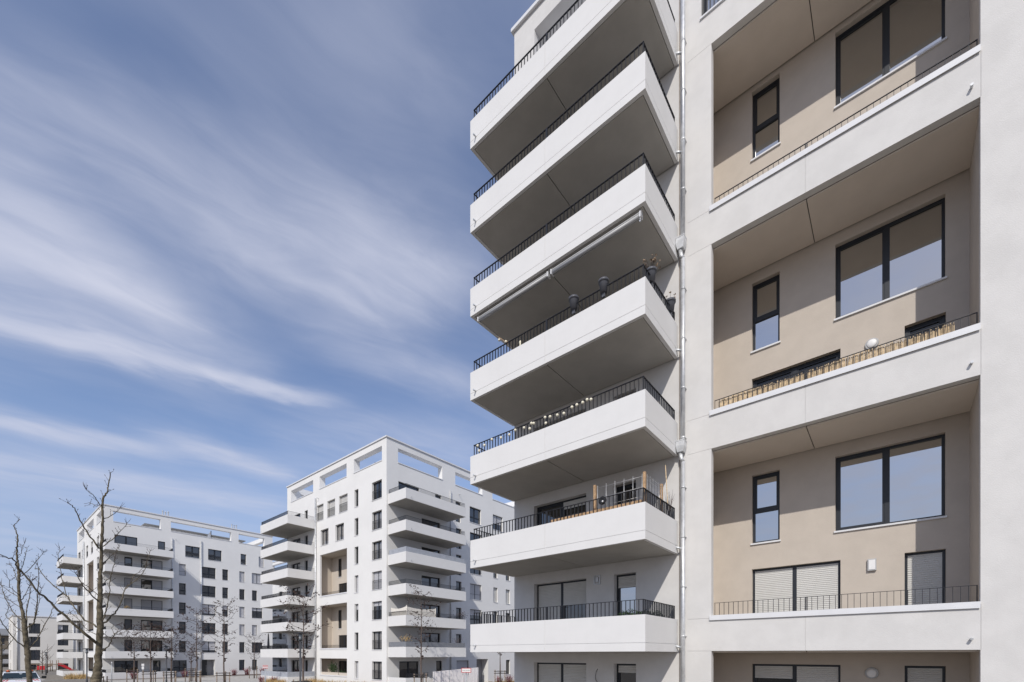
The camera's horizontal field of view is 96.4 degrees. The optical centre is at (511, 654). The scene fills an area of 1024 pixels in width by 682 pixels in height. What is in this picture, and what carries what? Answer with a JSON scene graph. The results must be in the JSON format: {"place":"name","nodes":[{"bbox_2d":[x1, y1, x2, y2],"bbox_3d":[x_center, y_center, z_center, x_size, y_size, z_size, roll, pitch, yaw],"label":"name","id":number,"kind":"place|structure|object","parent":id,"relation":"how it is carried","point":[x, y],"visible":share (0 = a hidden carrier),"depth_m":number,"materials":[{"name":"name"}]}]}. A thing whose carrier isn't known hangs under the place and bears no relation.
{"place":"outdoors","nodes":[
{"label":"outdoors","id":0,"kind":"place"},
{"bbox_2d":[61,672,88,678],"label":"ornamental grass","id":1,"kind":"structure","parent":0,"point":[73,676],"depth_m":63.18,"materials":[{"name":"plant"}]},
{"bbox_2d":[102,675,259,681],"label":"pavement","id":2,"kind":"structure","parent":0,"point":[233,679],"depth_m":62.86,"materials":[{"name":"grey concrete"}]},
{"bbox_2d":[115,626,147,681],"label":"street tree","id":3,"kind":"object","parent":2,"relation":"on","point":[135,647],"visible":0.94,"depth_m":51.99,"materials":[{"name":"brown plant"}]},
{"bbox_2d":[176,639,199,681],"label":"street tree","id":4,"kind":"object","parent":2,"relation":"on","point":[191,658],"visible":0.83,"depth_m":57.97,"materials":[{"name":"brown plant"}]},
{"bbox_2d":[241,633,265,677],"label":"street tree","id":5,"kind":"object","parent":2,"relation":"on","point":[253,649],"visible":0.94,"depth_m":65.97,"materials":[{"name":"brown plant"}]},
{"bbox_2d":[108,674,512,681],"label":"planting bed","id":6,"kind":"object","parent":2,"relation":"on","point":[206,676],"visible":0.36,"depth_m":71.31,"materials":[{"name":"brown plant"}]},
{"bbox_2d":[262,677,364,681],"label":"ornamental grass","id":7,"kind":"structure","parent":6,"relation":"on","point":[283,680],"depth_m":51.13,"materials":[{"name":"plant"}]},
{"bbox_2d":[3,667,503,681],"bbox_3d":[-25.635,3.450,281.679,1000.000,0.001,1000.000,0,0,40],"label":"ground","id":8,"kind":"structure","parent":0,"point":[51,675],"depth_m":74.86,"materials":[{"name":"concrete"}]},
{"bbox_2d":[0,629,8,666],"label":"house","id":9,"kind":"structure","parent":8,"relation":"on","point":[4,633],"depth_m":124.87,"materials":[{"name":"grey paint"}]},
{"bbox_2d":[8,615,76,669],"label":"residential building","id":10,"kind":"structure","parent":8,"relation":"on","point":[48,634],"depth_m":103.80,"materials":[{"name":"grey paint"}]},
{"bbox_2d":[29,623,39,633],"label":"window","id":11,"kind":"structure","parent":10,"relation":"in","point":[35,628],"depth_m":102.92,"materials":[{"name":"grey"}]},
{"bbox_2d":[29,637,39,646],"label":"window","id":12,"kind":"structure","parent":10,"relation":"in","point":[31,639],"depth_m":102.92,"materials":[{"name":"grey"}]},
{"bbox_2d":[30,650,39,659],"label":"window","id":13,"kind":"structure","parent":10,"relation":"in","point":[34,653],"depth_m":103.08,"materials":[{"name":"grey"}]},
{"bbox_2d":[36,660,71,670],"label":"playground slide","id":14,"kind":"object","parent":8,"relation":"on","point":[66,667],"visible":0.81,"depth_m":94.83,"materials":[{"name":"red"}]},
{"bbox_2d":[83,648,89,681],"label":"street lamp","id":15,"kind":"object","parent":8,"relation":"on","point":[86,650],"visible":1,"depth_m":45.95,"materials":[{"name":"metal"}]},
{"bbox_2d":[133,621,164,681],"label":"street tree","id":16,"kind":"object","parent":8,"relation":"on","point":[157,640],"visible":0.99,"depth_m":47.96,"materials":[{"name":"brown plant"}]},
{"bbox_2d":[40,675,258,680],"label":"kerb","id":17,"kind":"structure","parent":8,"relation":"on","point":[136,679],"depth_m":62.43,"materials":[{"name":"concrete"}]},
{"bbox_2d":[57,504,272,678],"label":"apartment building","id":18,"kind":"structure","parent":8,"relation":"on","point":[191,569],"depth_m":72.75,"materials":[{"name":"grey paint"}]},
{"bbox_2d":[114,534,136,545],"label":"window","id":19,"kind":"structure","parent":18,"relation":"in","point":[120,538],"depth_m":66.89,"materials":[{"name":"grey"}]},
{"bbox_2d":[114,661,137,672],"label":"window","id":20,"kind":"structure","parent":18,"relation":"in","point":[124,665],"depth_m":66.78,"materials":[{"name":"grey glass"}]},
{"bbox_2d":[124,619,131,629],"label":"window","id":21,"kind":"structure","parent":18,"relation":"in","point":[127,622],"depth_m":67.04,"materials":[{"name":"grey"}]},
{"bbox_2d":[124,598,131,608],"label":"window","id":22,"kind":"structure","parent":18,"relation":"in","point":[128,602],"depth_m":67.09,"materials":[{"name":"grey"}]},
{"bbox_2d":[141,640,161,650],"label":"window","id":23,"kind":"structure","parent":18,"relation":"in","point":[146,645],"depth_m":69.27,"materials":[{"name":"grey"}]},
{"bbox_2d":[141,620,161,630],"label":"window","id":24,"kind":"structure","parent":18,"relation":"in","point":[145,622],"depth_m":69.17,"materials":[{"name":"grey"}]},
{"bbox_2d":[141,600,161,610],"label":"window","id":25,"kind":"structure","parent":18,"relation":"in","point":[145,604],"depth_m":69.17,"materials":[{"name":"grey"}]},
{"bbox_2d":[141,579,161,589],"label":"window","id":26,"kind":"structure","parent":18,"relation":"in","point":[154,585],"depth_m":69.17,"materials":[{"name":"grey"}]},
{"bbox_2d":[141,559,161,569],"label":"window","id":27,"kind":"structure","parent":18,"relation":"in","point":[158,564],"depth_m":69.27,"materials":[{"name":"grey"}]},
{"bbox_2d":[153,660,160,671],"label":"window","id":28,"kind":"structure","parent":18,"relation":"in","point":[156,663],"depth_m":69.74,"materials":[{"name":"grey"}]},
{"bbox_2d":[173,660,185,671],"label":"window","id":29,"kind":"structure","parent":18,"relation":"in","point":[178,665],"depth_m":71.96,"materials":[{"name":"grey"}]},
{"bbox_2d":[179,583,184,594],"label":"window","id":30,"kind":"structure","parent":18,"relation":"in","point":[181,585],"depth_m":72.23,"materials":[{"name":"grey"}]},
{"bbox_2d":[179,564,184,575],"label":"window","id":31,"kind":"structure","parent":18,"relation":"in","point":[181,566],"depth_m":72.17,"materials":[{"name":"grey"}]},
{"bbox_2d":[185,545,198,558],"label":"window","id":32,"kind":"structure","parent":18,"relation":"in","point":[192,552],"depth_m":73.23,"materials":[{"name":"grey"}]},
{"bbox_2d":[202,641,214,652],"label":"window","id":33,"kind":"structure","parent":18,"relation":"in","point":[207,645],"depth_m":75.01,"materials":[{"name":"grey"}]},
{"bbox_2d":[202,623,214,633],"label":"window","id":34,"kind":"structure","parent":18,"relation":"in","point":[207,628],"depth_m":75.01,"materials":[{"name":"grey"}]},
{"bbox_2d":[202,604,214,615],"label":"window","id":35,"kind":"structure","parent":18,"relation":"in","point":[206,606],"depth_m":75.01,"materials":[{"name":"grey"}]},
{"bbox_2d":[202,567,214,578],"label":"window","id":36,"kind":"structure","parent":18,"relation":"in","point":[209,573],"depth_m":75.01,"materials":[{"name":"grey"}]},
{"bbox_2d":[202,585,215,597],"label":"window","id":37,"kind":"structure","parent":18,"relation":"in","point":[207,591],"depth_m":75.01,"materials":[{"name":"grey"}]},
{"bbox_2d":[208,549,220,561],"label":"window","id":38,"kind":"structure","parent":18,"relation":"in","point":[213,555],"depth_m":75.67,"materials":[{"name":"grey"}]},
{"bbox_2d":[252,642,261,652],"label":"window","id":39,"kind":"structure","parent":18,"relation":"in","point":[258,644],"depth_m":80.83,"materials":[{"name":"grey"}]},
{"bbox_2d":[252,608,262,618],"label":"window","id":40,"kind":"structure","parent":18,"relation":"in","point":[256,612],"depth_m":80.79,"materials":[{"name":"grey"}]},
{"bbox_2d":[252,573,262,584],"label":"window","id":41,"kind":"structure","parent":18,"relation":"in","point":[255,577],"depth_m":80.60,"materials":[{"name":"grey"}]},
{"bbox_2d":[155,621,194,681],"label":"street tree","id":42,"kind":"object","parent":8,"relation":"on","point":[171,637],"visible":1,"depth_m":45.95,"materials":[{"name":"brown plant"}]},
{"bbox_2d":[174,606,213,681],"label":"street tree","id":43,"kind":"object","parent":8,"relation":"on","point":[198,627],"visible":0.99,"depth_m":46.96,"materials":[{"name":"brown plant"}]},
{"bbox_2d":[204,598,239,681],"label":"street tree","id":44,"kind":"object","parent":8,"relation":"on","point":[223,655],"visible":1,"depth_m":44.93,"materials":[{"name":"brown plant"}]},
{"bbox_2d":[296,632,305,681],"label":"street lamp","id":45,"kind":"object","parent":8,"relation":"on","point":[300,635],"visible":1,"depth_m":27.95,"materials":[{"name":"metal"}]},
{"bbox_2d":[274,583,332,680],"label":"street tree","id":46,"kind":"object","parent":8,"relation":"on","point":[304,623],"visible":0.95,"depth_m":30.95,"materials":[{"name":"brown plant"}]},
{"bbox_2d":[260,435,513,681],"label":"apartment building","id":47,"kind":"structure","parent":8,"relation":"on","point":[343,536],"depth_m":49.92,"materials":[{"name":"grey paint"}]},
{"bbox_2d":[273,561,286,669],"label":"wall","id":48,"kind":"structure","parent":47,"relation":"attached to","point":[279,639],"depth_m":103.09,"materials":[{"name":"grey paint"}]},
{"bbox_2d":[261,671,314,676],"bbox_3d":[-27.330,2.265,53.544,7.770,0.570,2.842,0,0,16],"label":"privacy screen","id":49,"kind":"object","parent":47,"relation":"on","point":[288,674],"visible":0.93,"depth_m":53.09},
{"bbox_2d":[293,660,298,671],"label":"window","id":50,"kind":"structure","parent":47,"relation":"in","point":[295,662],"depth_m":57.42,"materials":[{"name":"grey"}]},
{"bbox_2d":[316,505,322,521],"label":"window","id":51,"kind":"structure","parent":47,"relation":"in","point":[320,508],"depth_m":53.44,"materials":[{"name":"grey"}]},
{"bbox_2d":[322,529,327,545],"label":"window","id":52,"kind":"structure","parent":47,"relation":"in","point":[325,532],"depth_m":52.92,"materials":[{"name":"grey"}]},
{"bbox_2d":[327,500,334,517],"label":"window","id":53,"kind":"structure","parent":47,"relation":"in","point":[331,511],"depth_m":51.85,"materials":[{"name":"grey"}]},
{"bbox_2d":[335,524,343,541],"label":"window","id":54,"kind":"structure","parent":47,"relation":"in","point":[340,528],"depth_m":50.83,"materials":[{"name":"grey"}]},
{"bbox_2d":[338,494,347,513],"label":"window","id":55,"kind":"structure","parent":47,"relation":"in","point":[344,499],"depth_m":50.09,"materials":[{"name":"grey"}]},
{"bbox_2d":[339,635,346,647],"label":"window","id":56,"kind":"structure","parent":47,"relation":"in","point":[342,638],"depth_m":53.49,"materials":[{"name":"grey"}]},
{"bbox_2d":[339,661,346,672],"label":"window","id":57,"kind":"structure","parent":47,"relation":"in","point":[342,664],"depth_m":53.49,"materials":[{"name":"grey"}]},
{"bbox_2d":[371,661,381,680],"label":"window","id":58,"kind":"structure","parent":47,"relation":"in","point":[377,665],"depth_m":46.11,"materials":[{"name":"grey"}]},
{"bbox_2d":[371,571,381,590],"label":"window","id":59,"kind":"structure","parent":47,"relation":"in","point":[377,575],"depth_m":46.11,"materials":[{"name":"grey"}]},
{"bbox_2d":[371,541,381,560],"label":"window","id":60,"kind":"structure","parent":47,"relation":"in","point":[377,545],"depth_m":46.11,"materials":[{"name":"grey"}]},
{"bbox_2d":[372,631,381,649],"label":"window","id":61,"kind":"structure","parent":47,"relation":"in","point":[377,640],"depth_m":46.11,"materials":[{"name":"grey"}]},
{"bbox_2d":[372,511,381,530],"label":"window","id":62,"kind":"structure","parent":47,"relation":"in","point":[377,521],"depth_m":46.11,"materials":[{"name":"grey"}]},
{"bbox_2d":[372,480,381,500],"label":"window","id":63,"kind":"structure","parent":47,"relation":"in","point":[377,491],"depth_m":46.11,"materials":[{"name":"grey"}]},
{"bbox_2d":[373,601,381,619],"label":"window","id":64,"kind":"structure","parent":47,"relation":"in","point":[377,610],"depth_m":46.11,"materials":[{"name":"grey"}]},
{"bbox_2d":[399,661,417,677],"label":"window","id":65,"kind":"structure","parent":47,"relation":"in","point":[405,667],"depth_m":47.01,"materials":[{"name":"grey glass"}]},
{"bbox_2d":[391,605,435,616],"bbox_3d":[-9.737,-3.995,45.436,2.430,1.350,3.610,0,0,40],"label":"privacy cloth","id":66,"kind":"object","parent":47,"relation":"attached to","point":[409,609],"visible":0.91,"depth_m":44.39,"materials":[{"name":"white fabric"}]},
{"bbox_2d":[389,546,464,562],"bbox_3d":[-8.560,-9.985,47.072,2.685,0.460,7.730,0,0,40],"label":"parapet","id":67,"kind":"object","parent":47,"relation":"attached to","point":[423,552],"visible":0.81,"depth_m":45.04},
{"bbox_2d":[389,642,464,647],"bbox_3d":[-8.560,-0.975,47.072,2.685,0.460,7.730,0,0,40],"label":"privacy screen","id":68,"kind":"object","parent":47,"relation":"attached to","point":[418,644],"visible":0.93,"depth_m":45.04,"materials":[{"name":"grey glass"}]},
{"bbox_2d":[422,633,438,641],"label":"window","id":69,"kind":"structure","parent":47,"relation":"in","point":[434,637],"depth_m":49.49,"materials":[{"name":"grey"}]},
{"bbox_2d":[422,604,438,617],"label":"window","id":70,"kind":"structure","parent":47,"relation":"in","point":[433,606],"depth_m":49.64,"materials":[{"name":"grey"}]},
{"bbox_2d":[422,576,438,587],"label":"window","id":71,"kind":"structure","parent":47,"relation":"in","point":[426,579],"depth_m":49.32,"materials":[{"name":"grey"}]},
{"bbox_2d":[422,519,438,527],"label":"window","id":72,"kind":"structure","parent":47,"relation":"in","point":[425,522],"depth_m":49.28,"materials":[{"name":"grey"}]},
{"bbox_2d":[457,660,467,668],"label":"window","id":73,"kind":"structure","parent":47,"relation":"in","point":[460,664],"depth_m":53.02,"materials":[{"name":"grey"}]},
{"bbox_2d":[470,609,479,623],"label":"window","id":74,"kind":"structure","parent":47,"relation":"in","point":[472,611],"depth_m":54.48,"materials":[{"name":"grey"}]},
{"bbox_2d":[470,507,479,524],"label":"window","id":75,"kind":"structure","parent":47,"relation":"in","point":[474,513],"depth_m":54.54,"materials":[{"name":"grey"}]},
{"bbox_2d":[470,584,481,600],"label":"window","id":76,"kind":"structure","parent":47,"relation":"in","point":[474,589],"depth_m":54.54,"materials":[{"name":"grey"}]},
{"bbox_2d":[493,515,501,531],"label":"window","id":77,"kind":"structure","parent":47,"relation":"in","point":[496,519],"depth_m":57.71,"materials":[{"name":"grey"}]},
{"bbox_2d":[405,584,440,681],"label":"street tree","id":78,"kind":"object","parent":8,"relation":"on","point":[421,628],"visible":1,"depth_m":40.96,"materials":[{"name":"brown plant"}]},
{"bbox_2d":[433,667,477,681],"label":"garden fence","id":79,"kind":"object","parent":8,"relation":"on","point":[456,675],"visible":0.88,"depth_m":47.41,"materials":[{"name":"fabric"}]},
{"bbox_2d":[470,0,1023,681],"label":"apartment building","id":80,"kind":"structure","parent":8,"relation":"on","point":[784,190],"depth_m":13.24,"materials":[{"name":"grey"}]},
{"bbox_2d":[476,398,592,451],"bbox_3d":[0.541,-7.335,14.804,4.672,0.342,0.092,0,0,40],"label":"string light","id":81,"kind":"object","parent":80,"relation":"attached to","point":[550,416],"visible":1,"depth_m":14.38,"materials":[{"name":"plastic"}]},
{"bbox_2d":[537,663,585,681],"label":"window","id":82,"kind":"structure","parent":80,"relation":"in","point":[546,672],"depth_m":17.05,"materials":[{"name":"grey"}]},
{"bbox_2d":[537,579,585,619],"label":"window","id":83,"kind":"structure","parent":80,"relation":"in","point":[558,594],"depth_m":17.02,"materials":[{"name":"grey"}]},
{"bbox_2d":[537,495,585,524],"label":"window","id":84,"kind":"structure","parent":80,"relation":"in","point":[583,498],"depth_m":17.05,"materials":[{"name":"grey glass"}]},
{"bbox_2d":[569,294,578,314],"bbox_3d":[1.853,-10.445,13.737,0.310,0.470,0.310,0,0,40],"label":"planter","id":85,"kind":"object","parent":80,"relation":"attached to","point":[573,299],"visible":0.98,"depth_m":13.65,"materials":[{"name":"plastic"}]},
{"bbox_2d":[598,276,608,298],"bbox_3d":[2.621,-10.445,13.097,0.310,0.470,0.310,0,0,40],"label":"planter","id":86,"kind":"object","parent":80,"relation":"attached to","point":[603,282],"visible":1,"depth_m":13.01,"materials":[{"name":"plastic"}]},
{"bbox_2d":[551,471,662,521],"bbox_3d":[2.848,-4.375,13.969,3.094,1.250,1.350,0,0,40],"label":"trellis planter","id":87,"kind":"object","parent":80,"relation":"on","point":[628,503],"visible":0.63,"depth_m":13.38,"materials":[{"name":"brown wood"}]},
{"bbox_2d":[617,664,635,681],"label":"window","id":88,"kind":"structure","parent":80,"relation":"in","point":[625,672],"depth_m":15.41,"materials":[{"name":"grey glass"}]},
{"bbox_2d":[617,573,635,614],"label":"window","id":89,"kind":"structure","parent":80,"relation":"in","point":[626,584],"depth_m":15.41,"materials":[{"name":"blue"}]},
{"bbox_2d":[617,483,635,504],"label":"window","id":90,"kind":"structure","parent":80,"relation":"in","point":[630,486],"depth_m":15.41,"materials":[{"name":"grey glass"}]},
{"bbox_2d":[618,609,660,615],"bbox_3d":[3.801,-0.906,13.383,0.793,0.813,1.813,0,0,40],"label":"balcony shrub","id":91,"kind":"object","parent":80,"relation":"on","point":[628,613],"visible":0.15,"depth_m":12.77,"materials":[{"name":"green plant"}]},
{"bbox_2d":[643,254,660,286],"bbox_3d":[3.885,-10.590,12.738,0.443,0.760,0.468,0,0,40],"label":"planter","id":92,"kind":"object","parent":80,"relation":"attached to","point":[651,269],"visible":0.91,"depth_m":12.64,"materials":[{"name":"plastic"}]},
{"bbox_2d":[665,291,675,315],"bbox_3d":[4.799,-10.541,13.853,0.310,0.662,0.340,0,0,40],"label":"planter","id":93,"kind":"object","parent":80,"relation":"attached to","point":[671,301],"visible":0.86,"depth_m":13.74,"materials":[{"name":"plastic"}]},
{"bbox_2d":[700,0,723,20],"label":"window","id":94,"kind":"structure","parent":80,"relation":"in","point":[707,5],"depth_m":13.59,"materials":[{"name":"grey"}]},
{"bbox_2d":[751,471,780,544],"bbox_3d":[7.914,-4.540,14.269,0.826,2.195,0.247,0,0,40],"label":"window","id":95,"kind":"structure","parent":80,"relation":"in","point":[766,487],"depth_m":14.33,"materials":[{"name":"blue"}]},
{"bbox_2d":[751,274,780,353],"bbox_3d":[7.914,-10.586,14.269,0.826,2.195,0.247,0,0,40],"label":"window","id":96,"kind":"structure","parent":80,"relation":"in","point":[766,294],"depth_m":14.33,"materials":[{"name":"grey"}]},
{"bbox_2d":[751,78,780,161],"bbox_3d":[7.914,-16.632,14.269,0.826,2.195,0.247,0,0,40],"label":"window","id":97,"kind":"structure","parent":80,"relation":"in","point":[766,103],"depth_m":14.33,"materials":[{"name":"grey"}]},
{"bbox_2d":[753,664,840,681],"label":"window","id":98,"kind":"structure","parent":80,"relation":"in","point":[761,672],"depth_m":13.79,"materials":[{"name":"grey"}]},
{"bbox_2d":[753,561,840,612],"bbox_3d":[8.549,-1.516,13.850,2.277,2.332,0.078,0,0,40],"label":"window","id":99,"kind":"structure","parent":80,"relation":"in","point":[815,579],"depth_m":13.78,"materials":[{"name":"grey plastic"}]},
{"bbox_2d":[753,351,840,394],"bbox_3d":[8.551,-7.516,13.852,2.277,2.332,0.072,0,0,40],"label":"window","id":100,"kind":"structure","parent":80,"relation":"in","point":[837,355],"depth_m":13.81,"materials":[{"name":"grey glass"}]},
{"bbox_2d":[718,323,954,406],"bbox_3d":[8.059,-7.334,11.965,5.050,0.448,0.036,0,0,40],"label":"reed screen","id":101,"kind":"object","parent":80,"relation":"attached to","point":[813,373],"visible":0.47,"depth_m":11.64,"materials":[{"name":"beige wicker"}]},
{"bbox_2d":[834,434,946,532],"bbox_3d":[10.155,-4.550,12.402,2.347,2.175,0.247,0,0,40],"label":"window","id":102,"kind":"structure","parent":80,"relation":"in","point":[902,483],"depth_m":12.41,"materials":[{"name":"grey"}]},
{"bbox_2d":[834,198,946,321],"bbox_3d":[10.155,-10.596,12.402,2.347,2.175,0.247,0,0,40],"label":"window","id":103,"kind":"structure","parent":80,"relation":"in","point":[905,255],"depth_m":12.41,"materials":[{"name":"grey"}]},
{"bbox_2d":[834,0,946,109],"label":"window","id":104,"kind":"structure","parent":80,"relation":"in","point":[898,32],"depth_m":12.46,"materials":[{"name":"grey"}]},
{"bbox_2d":[905,666,945,681],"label":"window","id":105,"kind":"structure","parent":80,"relation":"in","point":[912,673],"depth_m":11.95,"materials":[{"name":"grey"}]},
{"bbox_2d":[905,549,945,604],"bbox_3d":[10.790,-1.516,11.983,0.796,2.332,0.078,0,0,40],"label":"window","id":106,"kind":"structure","parent":80,"relation":"in","point":[927,569],"depth_m":11.95,"materials":[{"name":"grey plastic"}]},
{"bbox_2d":[905,315,945,345],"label":"window","id":107,"kind":"structure","parent":80,"relation":"in","point":[942,319],"depth_m":11.98,"materials":[{"name":"grey glass"}]},
{"bbox_2d":[0,0,535,628],"label":"sky","id":108,"kind":"structure","parent":0,"point":[240,257],"materials":[{"name":"blue"}]},
{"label":"road","id":109,"kind":"structure","parent":0,"visible":0},
{"bbox_2d":[0,629,17,681],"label":"bare tree","id":110,"kind":"object","parent":109,"relation":"on","point":[1,663],"visible":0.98,"depth_m":23.98,"materials":[{"name":"brown plant"}]},
{"bbox_2d":[2,670,45,681],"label":"parked car","id":111,"kind":"object","parent":109,"relation":"on","point":[14,676],"visible":0.74,"depth_m":29.17,"materials":[{"name":"white paint"}]},
{"bbox_2d":[0,514,65,681],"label":"bare tree","id":112,"kind":"object","parent":109,"relation":"on","point":[27,651],"visible":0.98,"depth_m":16.98,"materials":[{"name":"brown plant"}]},
{"bbox_2d":[0,469,154,681],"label":"bare tree","id":113,"kind":"object","parent":109,"relation":"on","point":[97,675],"visible":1,"depth_m":12.95,"materials":[{"name":"brown plant"}]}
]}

